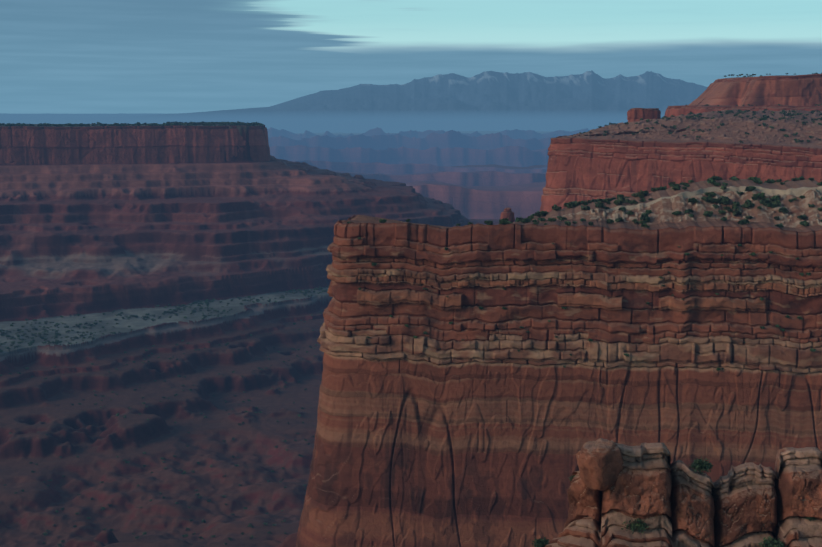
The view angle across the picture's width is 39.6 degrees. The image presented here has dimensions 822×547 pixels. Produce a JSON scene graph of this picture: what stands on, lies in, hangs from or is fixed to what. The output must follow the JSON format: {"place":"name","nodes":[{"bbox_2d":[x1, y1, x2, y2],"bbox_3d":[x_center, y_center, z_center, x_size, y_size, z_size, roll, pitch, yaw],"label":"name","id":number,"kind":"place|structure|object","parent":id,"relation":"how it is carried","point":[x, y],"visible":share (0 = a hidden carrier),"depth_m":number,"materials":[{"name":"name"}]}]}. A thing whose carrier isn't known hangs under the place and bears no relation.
{"place":"outdoors","nodes":[
{"label":"outdoors","id":0,"kind":"place"},
{"bbox_2d":[0,124,514,546],"bbox_3d":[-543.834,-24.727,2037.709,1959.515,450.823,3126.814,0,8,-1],"label":"canyon terrain","id":1,"kind":"structure","parent":0,"point":[91,243],"depth_m":2026.17,"materials":[{"name":"red stone"}]},
{"bbox_2d":[0,121,263,126],"bbox_3d":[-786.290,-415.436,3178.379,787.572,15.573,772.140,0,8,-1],"label":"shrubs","id":2,"kind":"object","parent":1,"relation":"on","point":[222,123],"visible":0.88,"depth_m":2976.83,"materials":[{"name":"green plant"}]},
{"bbox_2d":[0,125,270,164],"bbox_3d":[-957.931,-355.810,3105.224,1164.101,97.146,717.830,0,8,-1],"label":"cliff band","id":3,"kind":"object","parent":1,"relation":"on","point":[26,145],"visible":0.98,"depth_m":2866.01,"materials":[{"name":"brown stone"}]},
{"bbox_2d":[0,313,321,545],"bbox_3d":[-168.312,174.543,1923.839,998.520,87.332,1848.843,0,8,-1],"label":"canyon shrubs","id":4,"kind":"object","parent":1,"relation":"on","point":[184,472],"visible":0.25,"depth_m":1550.25,"materials":[{"name":"green plant"}]},
{"bbox_2d":[0,286,328,351],"bbox_3d":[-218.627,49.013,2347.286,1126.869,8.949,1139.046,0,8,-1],"label":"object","id":5,"kind":"object","parent":1,"relation":"on","point":[56,342],"visible":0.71,"depth_m":2076.76,"materials":[{"name":"green plant"}]},
{"bbox_2d":[0,113,570,168],"bbox_3d":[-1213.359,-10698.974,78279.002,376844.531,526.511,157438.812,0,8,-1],"label":"ground","id":6,"kind":"structure","parent":0,"point":[7,117],"depth_m":50718.00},
{"bbox_2d":[0,120,627,132],"bbox_3d":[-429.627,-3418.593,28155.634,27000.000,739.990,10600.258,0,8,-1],"label":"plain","id":7,"kind":"structure","parent":0,"point":[321,126],"depth_m":29275.77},
{"bbox_2d":[103,70,706,121],"bbox_3d":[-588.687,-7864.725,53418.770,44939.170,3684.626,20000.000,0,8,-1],"label":"mountain terrain","id":8,"kind":"structure","parent":0,"point":[484,96],"depth_m":54921.87,"materials":[{"name":"blue stone"}]},
{"bbox_2d":[270,145,548,166],"bbox_3d":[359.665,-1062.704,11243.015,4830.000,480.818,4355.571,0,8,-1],"label":"mesas","id":9,"kind":"structure","parent":0,"point":[517,156],"depth_m":10504.49,"materials":[{"name":"blue stone"}]},
{"bbox_2d":[268,130,550,149],"bbox_3d":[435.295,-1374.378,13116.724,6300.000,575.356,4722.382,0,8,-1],"label":"mesas","id":10,"kind":"structure","parent":0,"point":[451,139],"depth_m":12446.29,"materials":[{"name":"blue stone"}]},
{"bbox_2d":[0,0,821,113],"label":"sky","id":11,"kind":"structure","parent":0,"point":[57,56],"materials":[{"name":"blue"}]},
{"bbox_2d":[291,160,546,174],"bbox_3d":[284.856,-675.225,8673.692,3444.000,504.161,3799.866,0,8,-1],"label":"rim terrain","id":12,"kind":"structure","parent":0,"point":[384,168],"depth_m":7917.55,"materials":[{"name":"stone"}]},
{"bbox_2d":[267,127,588,139],"bbox_3d":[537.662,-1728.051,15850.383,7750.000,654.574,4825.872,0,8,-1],"label":"mesas","id":13,"kind":"structure","parent":0,"point":[512,134],"depth_m":15357.30,"materials":[{"name":"blue stone"}]},
{"bbox_2d":[319,168,545,185],"bbox_3d":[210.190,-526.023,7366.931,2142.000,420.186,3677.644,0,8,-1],"label":"canyon wall","id":14,"kind":"structure","parent":0,"point":[484,178],"depth_m":6461.40,"materials":[{"name":"stone"}]},
{"bbox_2d":[405,181,545,218],"bbox_3d":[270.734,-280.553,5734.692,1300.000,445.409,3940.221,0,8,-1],"label":"canyon wall","id":15,"kind":"structure","parent":0,"point":[491,202],"depth_m":4989.62,"materials":[{"name":"red stone"}]},
{"bbox_2d":[296,179,821,546],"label":"cliff rock","id":16,"kind":"object","parent":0,"point":[483,432],"visible":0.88,"depth_m":585.77,"materials":[{"name":"red stone"}]},
{"bbox_2d":[347,218,592,225],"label":"shrubs","id":17,"kind":"object","parent":16,"relation":"on","point":[502,222],"visible":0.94,"depth_m":590.32,"materials":[{"name":"green plant"}]},
{"bbox_2d":[500,207,514,221],"bbox_3d":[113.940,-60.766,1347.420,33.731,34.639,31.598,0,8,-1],"label":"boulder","id":18,"kind":"object","parent":16,"relation":"on","point":[508,213],"visible":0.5,"depth_m":1340.95,"materials":[{"name":"red stone"}]},
{"bbox_2d":[357,237,815,370],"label":"ledge shrubs","id":19,"kind":"object","parent":16,"relation":"on","point":[812,350],"visible":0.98,"depth_m":575.42,"materials":[{"name":"green plant"}]},
{"bbox_2d":[484,176,821,227],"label":"shrubs","id":20,"kind":"object","parent":16,"relation":"on","point":[723,200],"visible":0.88,"depth_m":619.20,"materials":[{"name":"green plant"}]},
{"bbox_2d":[540,109,821,211],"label":"cliff rock","id":21,"kind":"object","parent":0,"point":[619,158],"visible":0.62,"depth_m":1334.06,"materials":[{"name":"red stone"}]},
{"bbox_2d":[627,108,660,122],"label":"rock outcrop","id":22,"kind":"object","parent":21,"relation":"on","point":[635,114],"visible":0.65,"depth_m":1591.49,"materials":[{"name":"red stone"}]},
{"bbox_2d":[579,108,821,142],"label":"shrubs","id":23,"kind":"object","parent":21,"relation":"on","point":[765,117],"visible":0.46,"depth_m":1426.48,"materials":[{"name":"green plant"}]},
{"bbox_2d":[664,105,821,116],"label":"mesa tier rock","id":24,"kind":"object","parent":21,"relation":"on","point":[679,110],"visible":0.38,"depth_m":1750.27,"materials":[{"name":"red stone"}]},
{"bbox_2d":[686,73,821,105],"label":"shrubs","id":25,"kind":"object","parent":24,"relation":"on","point":[752,76],"visible":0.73,"depth_m":1804.31,"materials":[{"name":"green plant"}]},
{"bbox_2d":[689,74,821,105],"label":"mesa rock","id":26,"kind":"object","parent":24,"relation":"on","point":[797,90],"visible":0.9,"depth_m":1775.18,"materials":[{"name":"red stone"}]},
{"bbox_2d":[545,440,821,546],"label":"ledge rock","id":27,"kind":"object","parent":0,"point":[678,503],"visible":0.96,"depth_m":190.38,"materials":[{"name":"brown stone"}]},
{"bbox_2d":[576,438,623,490],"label":"ledge boulder","id":28,"kind":"object","parent":27,"relation":"on","point":[600,463],"visible":0.92,"depth_m":187.34,"materials":[{"name":"brown stone"}]},
{"bbox_2d":[531,457,816,546],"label":"shrubs","id":29,"kind":"object","parent":27,"relation":"on","point":[699,465],"visible":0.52,"depth_m":189.60,"materials":[{"name":"green plant"}]}
]}

